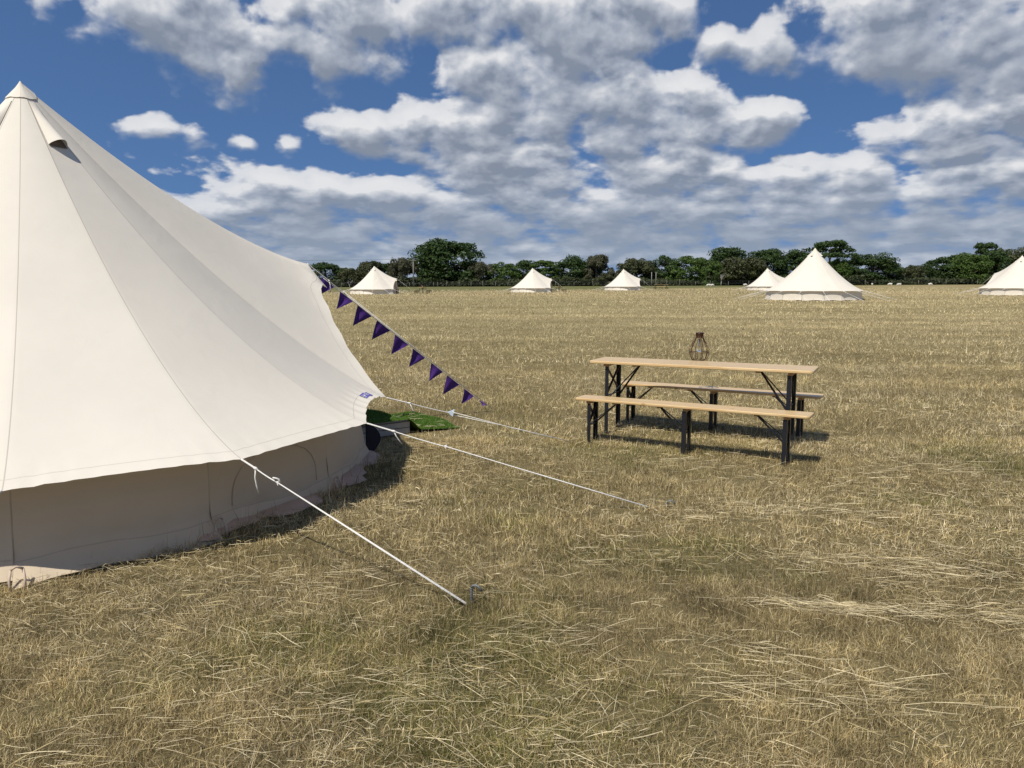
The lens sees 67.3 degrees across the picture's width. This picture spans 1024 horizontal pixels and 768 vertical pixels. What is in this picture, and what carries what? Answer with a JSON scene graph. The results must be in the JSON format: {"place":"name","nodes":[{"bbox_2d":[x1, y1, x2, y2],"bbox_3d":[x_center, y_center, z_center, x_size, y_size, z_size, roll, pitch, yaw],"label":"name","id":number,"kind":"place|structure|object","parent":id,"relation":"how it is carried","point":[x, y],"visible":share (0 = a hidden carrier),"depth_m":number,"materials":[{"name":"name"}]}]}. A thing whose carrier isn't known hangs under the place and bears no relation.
{"place":"outdoors","nodes":[
{"label":"outdoors","id":0,"kind":"place"},
{"bbox_2d":[0,285,1023,767],"bbox_3d":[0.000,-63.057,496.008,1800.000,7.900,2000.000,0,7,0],"label":"field","id":1,"kind":"structure","parent":0,"point":[588,563],"depth_m":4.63,"materials":[{"name":"beige plant"}]},
{"bbox_2d":[0,81,647,603],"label":"bell tent","id":2,"kind":"object","parent":1,"relation":"on","point":[174,373],"visible":1,"depth_m":5.34,"materials":[{"name":"beige fabric"}]},
{"bbox_2d":[232,445,316,505],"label":"window cover","id":3,"kind":"structure","parent":2,"relation":"in","point":[295,466],"depth_m":5.43,"materials":[{"name":"beige fabric"}]},
{"bbox_2d":[321,277,485,405],"bbox_3d":[-1.214,-0.440,9.052,2.197,1.610,0.090,-5,9,-36],"label":"bunting","id":4,"kind":"object","parent":2,"relation":"hanging from","point":[361,314],"visible":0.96,"depth_m":8.93,"materials":[{"name":"purple fabric"}]},
{"bbox_2d":[309,261,349,285],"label":"oak tree","id":5,"kind":"object","parent":1,"relation":"on","point":[321,267],"visible":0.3,"depth_m":174.22,"materials":[{"name":"green plant"}]},
{"bbox_2d":[337,267,367,286],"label":"willow tree","id":6,"kind":"object","parent":1,"relation":"on","point":[358,274],"visible":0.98,"depth_m":168.52,"materials":[{"name":"green plant"}]},
{"bbox_2d":[358,260,383,272],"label":"birch tree","id":7,"kind":"object","parent":1,"relation":"on","point":[366,266],"visible":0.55,"depth_m":172.66,"materials":[{"name":"green plant"}]},
{"bbox_2d":[334,266,414,293],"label":"bell tent","id":8,"kind":"object","parent":1,"relation":"on","point":[375,280],"visible":0.95,"depth_m":87.83,"materials":[{"name":"beige fabric"}]},
{"bbox_2d":[361,415,409,438],"bbox_3d":[-1.659,0.439,8.541,0.624,0.154,0.982,-6,9,-39],"label":"wooden step","id":9,"kind":"object","parent":1,"relation":"on","point":[402,426],"visible":0.19,"depth_m":8.23,"materials":[{"name":"grey wood"}]},
{"bbox_2d":[361,409,461,428],"bbox_3d":[-1.395,0.390,8.766,1.377,0.189,1.191,-6,9,-39],"label":"grass mat","id":10,"kind":"object","parent":9,"relation":"on","point":[417,420],"depth_m":8.72,"materials":[{"name":"plastic"}]},
{"bbox_2d":[381,263,398,286],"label":"oak tree","id":11,"kind":"object","parent":1,"relation":"on","point":[385,266],"visible":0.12,"depth_m":176.78,"materials":[{"name":"green plant"}]},
{"bbox_2d":[387,257,419,286],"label":"willow tree","id":12,"kind":"object","parent":1,"relation":"on","point":[402,267],"visible":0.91,"depth_m":170.21,"materials":[{"name":"green plant"}]},
{"bbox_2d":[410,259,415,286],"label":"power pole","id":13,"kind":"object","parent":1,"relation":"on","point":[413,260],"visible":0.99,"depth_m":161.16,"materials":[{"name":"wood"}]},
{"bbox_2d":[415,259,447,286],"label":"oak tree","id":14,"kind":"object","parent":1,"relation":"on","point":[421,273],"visible":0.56,"depth_m":170.24,"materials":[{"name":"green plant"}]},
{"bbox_2d":[406,238,486,286],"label":"oak tree","id":15,"kind":"object","parent":1,"relation":"on","point":[439,252],"visible":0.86,"depth_m":171.23,"materials":[{"name":"green plant"}]},
{"bbox_2d":[470,584,482,602],"bbox_3d":[-0.181,1.089,3.898,0.067,0.157,0.018,1,7,8],"label":"ground peg","id":16,"kind":"object","parent":1,"relation":"on","point":[471,589],"visible":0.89,"depth_m":3.89,"materials":[{"name":"metal"}]},
{"bbox_2d":[467,261,494,286],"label":"willow tree","id":17,"kind":"object","parent":1,"relation":"on","point":[479,269],"visible":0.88,"depth_m":170.42,"materials":[{"name":"green plant"}]},
{"bbox_2d":[481,262,521,286],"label":"oak tree","id":18,"kind":"object","parent":1,"relation":"on","point":[506,271],"visible":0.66,"depth_m":172.46,"materials":[{"name":"green plant"}]},
{"bbox_2d":[0,305,1023,767],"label":"loose straw","id":19,"kind":"object","parent":1,"relation":"on","point":[788,601],"visible":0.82,"depth_m":3.72,"materials":[{"name":"beige plant"}]},
{"bbox_2d":[509,259,541,278],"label":"oak tree","id":20,"kind":"object","parent":1,"relation":"on","point":[524,264],"visible":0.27,"depth_m":176.06,"materials":[{"name":"green plant"}]},
{"bbox_2d":[505,268,560,292],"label":"bell tent","id":21,"kind":"object","parent":1,"relation":"on","point":[533,280],"visible":0.94,"depth_m":101.65,"materials":[{"name":"fabric"}]},
{"bbox_2d":[529,260,561,277],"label":"oak tree","id":22,"kind":"object","parent":1,"relation":"on","point":[547,270],"visible":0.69,"depth_m":172.69,"materials":[{"name":"green plant"}]},
{"bbox_2d":[549,254,603,285],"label":"oak tree","id":23,"kind":"object","parent":1,"relation":"on","point":[575,264],"visible":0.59,"depth_m":172.74,"materials":[{"name":"green plant"}]},
{"bbox_2d":[583,254,611,279],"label":"birch tree","id":24,"kind":"object","parent":1,"relation":"on","point":[598,261],"visible":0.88,"depth_m":170.35,"materials":[{"name":"green plant"}]},
{"bbox_2d":[593,273,615,285],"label":"bush","id":25,"kind":"object","parent":1,"relation":"on","point":[604,278],"visible":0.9,"depth_m":167.00,"materials":[{"name":"green plant"}]},
{"bbox_2d":[605,267,619,276],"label":"bush","id":26,"kind":"object","parent":1,"relation":"on","point":[614,274],"visible":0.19,"depth_m":175.33,"materials":[{"name":"green plant"}]},
{"bbox_2d":[594,269,650,290],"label":"bell tent","id":27,"kind":"object","parent":1,"relation":"on","point":[624,280],"visible":0.98,"depth_m":116.50,"materials":[{"name":"fabric"}]},
{"bbox_2d":[616,258,655,276],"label":"willow tree","id":28,"kind":"object","parent":1,"relation":"on","point":[633,267],"visible":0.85,"depth_m":173.35,"materials":[{"name":"green plant"}]},
{"bbox_2d":[641,264,658,285],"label":"oak tree","id":29,"kind":"object","parent":1,"relation":"on","point":[649,275],"visible":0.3,"depth_m":176.75,"materials":[{"name":"green plant"}]},
{"bbox_2d":[332,280,977,286],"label":"wire fence","id":30,"kind":"object","parent":1,"relation":"on","point":[609,282],"visible":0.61,"depth_m":158.58,"materials":[{"name":"metal"}]},
{"bbox_2d":[320,273,991,286],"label":"undergrowth","id":31,"kind":"object","parent":1,"relation":"on","point":[646,279],"visible":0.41,"depth_m":169.48,"materials":[{"name":"green plant"}]},
{"bbox_2d":[652,255,683,285],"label":"oak tree","id":32,"kind":"object","parent":1,"relation":"on","point":[660,273],"visible":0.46,"depth_m":174.94,"materials":[{"name":"green plant"}]},
{"bbox_2d":[664,255,714,285],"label":"oak tree","id":33,"kind":"object","parent":1,"relation":"on","point":[693,263],"visible":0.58,"depth_m":171.68,"materials":[{"name":"green plant"}]},
{"bbox_2d":[575,395,813,464],"bbox_3d":[1.673,0.425,7.384,2.260,0.462,0.255,4,8,30],"label":"trestle bench","id":34,"kind":"object","parent":1,"relation":"on","point":[688,408],"visible":0.98,"depth_m":7.31,"materials":[{"name":"brown wood"}]},
{"bbox_2d":[590,357,818,442],"bbox_3d":[1.953,0.173,8.054,2.270,0.785,0.510,4,8,27],"label":"trestle table","id":35,"kind":"object","parent":1,"relation":"on","point":[792,371],"visible":0.91,"depth_m":7.87,"materials":[{"name":"brown wood"}]},
{"bbox_2d":[689,332,708,360],"bbox_3d":[2.015,-0.405,8.279,0.215,0.299,0.215,-2,8,-17],"label":"wire lantern","id":36,"kind":"object","parent":35,"relation":"on","point":[699,343],"visible":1,"depth_m":8.25,"materials":[{"name":"brown metal"}]},
{"bbox_2d":[694,259,724,285],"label":"oak tree","id":37,"kind":"object","parent":1,"relation":"on","point":[709,267],"visible":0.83,"depth_m":169.83,"materials":[{"name":"green plant"}]},
{"bbox_2d":[621,380,823,438],"bbox_3d":[2.235,0.271,8.542,2.260,0.462,0.255,4,9,31],"label":"trestle bench","id":38,"kind":"object","parent":1,"relation":"on","point":[715,390],"visible":0.73,"depth_m":8.48,"materials":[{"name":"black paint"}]},
{"bbox_2d":[707,246,752,285],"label":"oak tree","id":39,"kind":"object","parent":1,"relation":"on","point":[717,254],"visible":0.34,"depth_m":176.62,"materials":[{"name":"green plant"}]},
{"bbox_2d":[718,256,770,285],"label":"willow tree","id":40,"kind":"object","parent":1,"relation":"on","point":[749,266],"visible":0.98,"depth_m":167.05,"materials":[{"name":"green plant"}]},
{"bbox_2d":[734,268,783,289],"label":"bell tent","id":41,"kind":"object","parent":1,"relation":"on","point":[767,279],"visible":0.74,"depth_m":111.80,"materials":[{"name":"fabric"}]},
{"bbox_2d":[744,248,790,276],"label":"oak tree","id":42,"kind":"object","parent":1,"relation":"on","point":[775,258],"visible":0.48,"depth_m":174.54,"materials":[{"name":"green plant"}]},
{"bbox_2d":[771,249,809,274],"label":"oak tree","id":43,"kind":"object","parent":1,"relation":"on","point":[796,257],"visible":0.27,"depth_m":175.74,"materials":[{"name":"green plant"}]},
{"bbox_2d":[731,248,895,300],"bbox_3d":[18.999,-6.933,48.476,9.888,3.254,9.806,5,9,35],"label":"bell tent","id":44,"kind":"object","parent":1,"relation":"on","point":[814,274],"visible":0.99,"depth_m":46.97,"materials":[{"name":"fabric"}]},
{"bbox_2d":[801,239,860,275],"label":"oak tree","id":45,"kind":"object","parent":1,"relation":"on","point":[835,252],"visible":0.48,"depth_m":172.68,"materials":[{"name":"green plant"}]},
{"bbox_2d":[827,259,856,284],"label":"oak tree","id":46,"kind":"object","parent":1,"relation":"on","point":[840,268],"visible":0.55,"depth_m":170.98,"materials":[{"name":"green plant"}]},
{"bbox_2d":[847,252,905,284],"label":"oak tree","id":47,"kind":"object","parent":1,"relation":"on","point":[886,267],"visible":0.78,"depth_m":171.03,"materials":[{"name":"green plant"}]},
{"bbox_2d":[896,265,926,284],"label":"willow tree","id":48,"kind":"object","parent":1,"relation":"on","point":[914,271],"visible":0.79,"depth_m":172.53,"materials":[{"name":"green plant"}]},
{"bbox_2d":[917,261,942,284],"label":"oak tree","id":49,"kind":"object","parent":1,"relation":"on","point":[927,266],"visible":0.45,"depth_m":174.36,"materials":[{"name":"green plant"}]},
{"bbox_2d":[927,255,977,284],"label":"oak tree","id":50,"kind":"object","parent":1,"relation":"on","point":[942,260],"visible":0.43,"depth_m":172.97,"materials":[{"name":"green plant"}]},
{"bbox_2d":[945,252,993,284],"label":"oak tree","id":51,"kind":"object","parent":1,"relation":"on","point":[968,260],"visible":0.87,"depth_m":169.86,"materials":[{"name":"green plant"}]},
{"bbox_2d":[973,242,1002,254],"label":"oak tree","id":52,"kind":"object","parent":1,"relation":"on","point":[980,247],"visible":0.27,"depth_m":182.05,"materials":[{"name":"green plant"}]},
{"bbox_2d":[955,255,1023,294],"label":"bell tent","id":53,"kind":"object","parent":1,"relation":"on","point":[1008,280],"visible":0.98,"depth_m":62.65,"materials":[{"name":"fabric"}]},
{"bbox_2d":[975,250,1012,275],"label":"oak tree","id":54,"kind":"object","parent":1,"relation":"on","point":[1000,258],"visible":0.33,"depth_m":172.54,"materials":[{"name":"green plant"}]},
{"bbox_2d":[988,246,1023,271],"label":"oak tree","id":55,"kind":"object","parent":1,"relation":"on","point":[1013,256],"visible":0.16,"depth_m":174.98,"materials":[{"name":"green plant"}]},
{"bbox_2d":[0,0,1023,277],"label":"sky","id":56,"kind":"structure","parent":0,"point":[343,133],"materials":[{"name":"blue"}]}
]}

